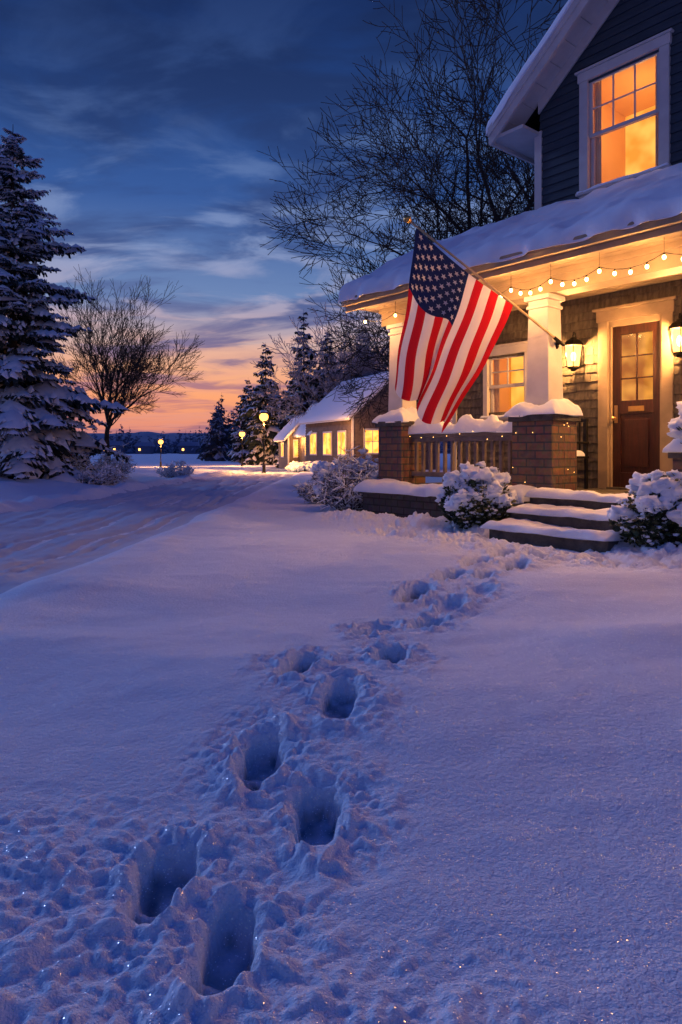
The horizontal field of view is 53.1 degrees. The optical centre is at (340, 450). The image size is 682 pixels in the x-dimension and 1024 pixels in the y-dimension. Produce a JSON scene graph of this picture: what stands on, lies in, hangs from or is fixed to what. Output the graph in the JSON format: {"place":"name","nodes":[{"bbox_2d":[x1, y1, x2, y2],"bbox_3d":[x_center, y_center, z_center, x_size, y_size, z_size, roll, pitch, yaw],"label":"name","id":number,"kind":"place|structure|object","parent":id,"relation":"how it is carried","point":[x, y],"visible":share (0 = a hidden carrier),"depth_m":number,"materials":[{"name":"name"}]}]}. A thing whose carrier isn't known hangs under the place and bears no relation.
{"place":"outdoors","nodes":[
{"label":"outdoors","id":0,"kind":"place"},
{"bbox_2d":[0,468,303,593],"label":"snow covered road","id":1,"kind":"structure","parent":0,"point":[21,530],"depth_m":10.38,"materials":[{"name":"white snow"}]},
{"bbox_2d":[87,431,448,452],"bbox_3d":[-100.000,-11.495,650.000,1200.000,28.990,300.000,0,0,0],"label":"hills","id":2,"kind":"structure","parent":0,"point":[154,436],"depth_m":609.77,"materials":[{"name":"blue"}]},
{"bbox_2d":[0,0,567,433],"label":"sky","id":3,"kind":"structure","parent":0,"point":[149,121],"materials":[{"name":"blue"}]},
{"bbox_2d":[0,453,681,1023],"bbox_3d":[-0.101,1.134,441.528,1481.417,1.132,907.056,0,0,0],"label":"snow ground","id":4,"kind":"structure","parent":0,"point":[280,753],"depth_m":2.13,"materials":[{"name":"white snow"}]},
{"bbox_2d":[0,128,128,483],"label":"spruce tree","id":5,"kind":"object","parent":4,"relation":"on","point":[41,410],"visible":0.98,"depth_m":19.96,"materials":[{"name":"green plant"}]},
{"bbox_2d":[61,447,92,469],"bbox_3d":[-8.645,0.135,21.444,1.623,1.774,1.455,0,0,37],"label":"roadside bush","id":6,"kind":"object","parent":4,"relation":"on","point":[80,464],"visible":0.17,"depth_m":21.19,"materials":[{"name":"grey plant"}]},
{"bbox_2d":[75,460,131,484],"bbox_3d":[-6.859,0.704,19.556,1.606,0.867,1.396,0,0,0],"label":"roadside bush","id":7,"kind":"object","parent":4,"relation":"on","point":[107,477],"visible":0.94,"depth_m":19.44,"materials":[{"name":"white plant"}]},
{"bbox_2d":[92,442,136,477],"bbox_3d":[-7.648,0.367,22.959,1.474,1.309,1.469,0,0,-28],"label":"roadside bush","id":8,"kind":"object","parent":4,"relation":"on","point":[125,467],"visible":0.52,"depth_m":22.85,"materials":[{"name":"white plant"}]},
{"bbox_2d":[50,264,203,462],"bbox_3d":[-7.220,-2.780,23.782,4.873,7.348,5.943,0,0,-12],"label":"bare tree","id":9,"kind":"object","parent":4,"relation":"on","point":[130,380],"visible":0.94,"depth_m":23.32,"materials":[{"name":"brown plant"}]},
{"bbox_2d":[100,441,199,453],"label":"lakeside cottages","id":10,"kind":"structure","parent":4,"relation":"on","point":[148,447],"depth_m":321.26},
{"bbox_2d":[158,438,162,466],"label":"street lamp","id":11,"kind":"object","parent":4,"relation":"on","point":[160,441],"visible":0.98,"depth_m":63.91,"materials":[{"name":"black metal"}]},
{"bbox_2d":[155,459,195,477],"bbox_3d":[-6.312,0.759,25.990,1.661,0.861,1.290,0,0,0],"label":"roadside bush","id":12,"kind":"object","parent":4,"relation":"on","point":[169,472],"visible":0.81,"depth_m":25.82,"materials":[{"name":"white plant"}]},
{"bbox_2d":[191,393,279,460],"bbox_3d":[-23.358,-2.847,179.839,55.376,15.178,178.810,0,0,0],"label":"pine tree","id":13,"kind":"object","parent":4,"relation":"on","point":[216,443],"visible":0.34,"depth_m":106.06,"materials":[{"name":"green plant"}]},
{"bbox_2d":[226,380,253,461],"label":"pine tree","id":14,"kind":"object","parent":4,"relation":"on","point":[238,453],"visible":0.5,"depth_m":95.78,"materials":[{"name":"green plant"}]},
{"bbox_2d":[239,430,244,465],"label":"street lamp","id":15,"kind":"object","parent":4,"relation":"on","point":[241,433],"visible":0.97,"depth_m":68.86,"materials":[{"name":"yellow glass"}]},
{"bbox_2d":[259,410,267,472],"bbox_3d":[-4.350,-0.490,38.500,0.506,3.700,0.487,0,0,20],"label":"street lamp","id":16,"kind":"object","parent":4,"relation":"on","point":[263,415],"visible":0.99,"depth_m":38.45,"materials":[{"name":"black metal"}]},
{"bbox_2d":[239,344,289,464],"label":"pine tree","id":17,"kind":"object","parent":4,"relation":"on","point":[254,439],"visible":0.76,"depth_m":76.93,"materials":[{"name":"green plant"}]},
{"bbox_2d":[85,424,450,453],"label":"distant treeline","id":18,"kind":"object","parent":4,"relation":"on","point":[173,448],"visible":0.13,"depth_m":354.45,"materials":[{"name":"green plant"}]},
{"bbox_2d":[277,379,300,429],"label":"pine tree","id":19,"kind":"object","parent":4,"relation":"on","point":[281,420],"visible":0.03,"depth_m":89.42,"materials":[{"name":"green plant"}]},
{"bbox_2d":[273,413,305,468],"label":"neighbour garage","id":20,"kind":"structure","parent":4,"relation":"on","point":[287,446],"depth_m":57.66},
{"bbox_2d":[285,461,312,472],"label":"garden bush","id":21,"kind":"object","parent":4,"relation":"on","point":[297,466],"visible":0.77,"depth_m":39.39,"materials":[{"name":"white plant"}]},
{"bbox_2d":[275,312,324,467],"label":"pine tree","id":22,"kind":"object","parent":4,"relation":"on","point":[288,418],"visible":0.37,"depth_m":65.48,"materials":[{"name":"green plant"}]},
{"bbox_2d":[292,403,317,462],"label":"neighbour cottage","id":23,"kind":"structure","parent":4,"relation":"on","point":[299,432],"depth_m":55.69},
{"bbox_2d":[247,302,387,424],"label":"frosted tree","id":24,"kind":"object","parent":4,"relation":"on","point":[325,383],"visible":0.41,"depth_m":56.20,"materials":[{"name":"brown plant"}]},
{"bbox_2d":[292,468,347,503],"bbox_3d":[-0.330,0.714,12.610,1.162,0.804,1.018,0,0,0],"label":"twiggy bush","id":25,"kind":"object","parent":4,"relation":"on","point":[306,492],"visible":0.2,"depth_m":12.43,"materials":[{"name":"white plant"}]},
{"bbox_2d":[310,460,341,473],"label":"garden bush","id":26,"kind":"object","parent":4,"relation":"on","point":[320,464],"visible":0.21,"depth_m":33.67,"materials":[{"name":"white plant"}]},
{"bbox_2d":[313,331,339,402],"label":"pine tree","id":27,"kind":"object","parent":4,"relation":"on","point":[323,376],"visible":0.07,"depth_m":69.49,"materials":[{"name":"green plant"}]},
{"bbox_2d":[309,446,377,510],"bbox_3d":[0.183,0.511,10.941,1.437,1.189,1.312,0,0,0],"label":"twiggy bush","id":28,"kind":"object","parent":4,"relation":"on","point":[337,495],"visible":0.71,"depth_m":10.71,"materials":[{"name":"white plant"}]},
{"bbox_2d":[318,311,389,381],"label":"frosted tree","id":29,"kind":"object","parent":4,"relation":"on","point":[368,368],"visible":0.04,"depth_m":54.67,"materials":[{"name":"grey plant"}]},
{"bbox_2d":[341,458,376,473],"bbox_3d":[0.836,0.801,31.983,1.844,0.890,1.885,0,0,0],"label":"garden bush","id":30,"kind":"object","parent":4,"relation":"on","point":[368,468],"visible":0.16,"depth_m":31.59,"materials":[{"name":"grey plant"}]},
{"bbox_2d":[299,371,444,469],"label":"neighbour house","id":31,"kind":"structure","parent":4,"relation":"on","point":[329,425],"depth_m":47.29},
{"bbox_2d":[258,31,546,451],"bbox_3d":[2.998,-6.383,22.813,11.411,15.435,13.375,0,0,-10],"label":"bare tree","id":32,"kind":"object","parent":4,"relation":"on","point":[388,246],"visible":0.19,"depth_m":21.46,"materials":[{"name":"brown plant"}]},
{"bbox_2d":[303,0,562,261],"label":"bare tree","id":33,"kind":"object","parent":4,"relation":"on","point":[479,163],"visible":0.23,"depth_m":18.38,"materials":[{"name":"brown plant"}]},
{"bbox_2d":[435,461,518,528],"bbox_3d":[1.638,0.565,8.094,1.011,0.889,0.852,0,0,0],"label":"snowy shrub","id":34,"kind":"object","parent":4,"relation":"on","point":[479,494],"visible":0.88,"depth_m":7.87,"materials":[{"name":"white snow"}]},
{"bbox_2d":[360,482,628,552],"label":"porch deck and steps","id":35,"kind":"structure","parent":4,"relation":"on","point":[400,505],"depth_m":7.46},
{"bbox_2d":[411,432,511,483],"bbox_3d":[1.710,0.133,9.483,0.120,0.786,1.960,0,0,-40],"label":"porch railing","id":36,"kind":"object","parent":35,"relation":"on","point":[483,437],"visible":0.64,"depth_m":9.61,"materials":[{"name":"brown wood"}]},
{"bbox_2d":[353,162,681,540],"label":"porch snow","id":37,"kind":"structure","parent":35,"relation":"on","point":[466,423],"depth_m":8.12,"materials":[{"name":"white snow"}]},
{"bbox_2d":[375,414,681,490],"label":"brick pedestals","id":38,"kind":"object","parent":35,"relation":"on","point":[544,453],"visible":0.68,"depth_m":8.41,"materials":[{"name":"brick"}]},
{"bbox_2d":[386,293,564,411],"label":"porch columns","id":39,"kind":"structure","parent":38,"relation":"on","point":[544,383],"depth_m":8.45,"materials":[{"name":"white wood"}]},
{"bbox_2d":[395,215,564,431],"bbox_3d":[1.666,-1.432,7.973,2.331,2.469,0.338,0,0,-20],"label":"american flag","id":40,"kind":"object","parent":39,"relation":"attached to","point":[456,318],"visible":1,"depth_m":7.80,"materials":[{"name":"multicoloured fabric"}]},
{"bbox_2d":[342,213,681,327],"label":"porch beam and eave","id":41,"kind":"structure","parent":39,"relation":"on","point":[621,249],"depth_m":7.85,"materials":[{"name":"beige wood"}]},
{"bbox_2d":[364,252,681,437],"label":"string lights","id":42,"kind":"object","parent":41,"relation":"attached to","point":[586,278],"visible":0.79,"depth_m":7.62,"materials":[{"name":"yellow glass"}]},
{"bbox_2d":[667,401,681,443],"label":"potted shrub","id":43,"kind":"object","parent":38,"relation":"on","point":[675,427],"visible":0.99,"depth_m":6.98,"materials":[{"name":"white plant"}]},
{"bbox_2d":[607,469,681,548],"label":"snowy shrub","id":44,"kind":"object","parent":4,"relation":"on","point":[649,514],"visible":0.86,"depth_m":6.27,"materials":[{"name":"white snow"}]},
{"bbox_2d":[490,356,524,411],"bbox_3d":[3.317,-0.835,10.745,0.935,1.570,2.220,0,0,-40],"label":"porch window room","id":45,"kind":"object","parent":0,"point":[507,399],"visible":0.07,"depth_m":11.76,"materials":[{"name":"glass"}]},
{"bbox_2d":[338,163,681,302],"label":"porch roof snow","id":46,"kind":"structure","parent":0,"point":[656,194],"depth_m":8.13,"materials":[{"name":"white snow"}]},
{"bbox_2d":[452,279,681,487],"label":"porch wall","id":47,"kind":"structure","parent":0,"point":[580,384],"depth_m":9.73,"materials":[{"name":"brown wood"}]},
{"bbox_2d":[479,341,527,422],"bbox_3d":[2.609,-1.040,10.740,0.180,1.260,0.940,0,0,-40],"label":"porch window frame","id":48,"kind":"object","parent":47,"relation":"attached to","point":[509,348],"visible":0.52,"depth_m":10.83,"materials":[{"name":"white wood"}]},
{"bbox_2d":[564,332,583,370],"bbox_3d":[3.300,-1.403,9.664,0.304,0.555,0.310,0,0,-40],"label":"wall lantern","id":49,"kind":"object","parent":47,"relation":"attached to","point":[573,347],"depth_m":9.57,"materials":[{"name":"black metal"}]},
{"bbox_2d":[592,296,678,489],"bbox_3d":[3.949,-0.720,9.156,0.200,2.491,1.150,0,0,-40],"label":"front door","id":50,"kind":"structure","parent":47,"relation":"attached to","point":[633,436],"depth_m":9.20,"materials":[{"name":"brown wood"}]},
{"bbox_2d":[622,331,652,400],"bbox_3d":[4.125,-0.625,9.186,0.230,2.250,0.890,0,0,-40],"label":"door glass","id":51,"kind":"object","parent":50,"relation":"attached to","point":[645,364],"visible":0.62,"depth_m":9.40,"materials":[{"name":"yellow glass"}]},
{"bbox_2d":[667,313,681,357],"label":"wall lantern","id":52,"kind":"object","parent":47,"relation":"attached to","point":[674,329],"depth_m":8.47,"materials":[{"name":"black metal"}]},
{"bbox_2d":[577,418,588,488],"bbox_3d":[3.109,0.041,9.546,0.470,0.970,0.520,0,0,-23],"label":"porch chair","id":53,"kind":"object","parent":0,"point":[584,453],"visible":0.23,"depth_m":9.40,"materials":[{"name":"brown wood"}]},
{"bbox_2d":[534,0,681,209],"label":"wall siding","id":54,"kind":"object","parent":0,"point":[627,24],"depth_m":9.63,"materials":[{"name":"wood"}]},
{"bbox_2d":[488,0,619,164],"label":"gable roof","id":55,"kind":"structure","parent":54,"relation":"on","point":[513,129],"depth_m":9.92,"materials":[{"name":"white"}]},
{"bbox_2d":[486,0,573,135],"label":"gable roof snow","id":56,"kind":"structure","parent":55,"relation":"on","point":[528,63],"depth_m":9.83,"materials":[{"name":"white snow"}]},
{"bbox_2d":[590,56,657,187],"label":"window","id":57,"kind":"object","parent":54,"relation":"in","point":[628,150],"depth_m":10.55,"materials":[{"name":"orange glass"}]},
{"bbox_2d":[574,28,673,198],"bbox_3d":[3.832,-4.465,9.273,0.180,1.850,1.370,0,0,-40],"label":"window frame","id":58,"kind":"object","parent":54,"relation":"attached to","point":[661,41],"visible":0.83,"depth_m":9.25,"materials":[{"name":"white wood"}]}
]}

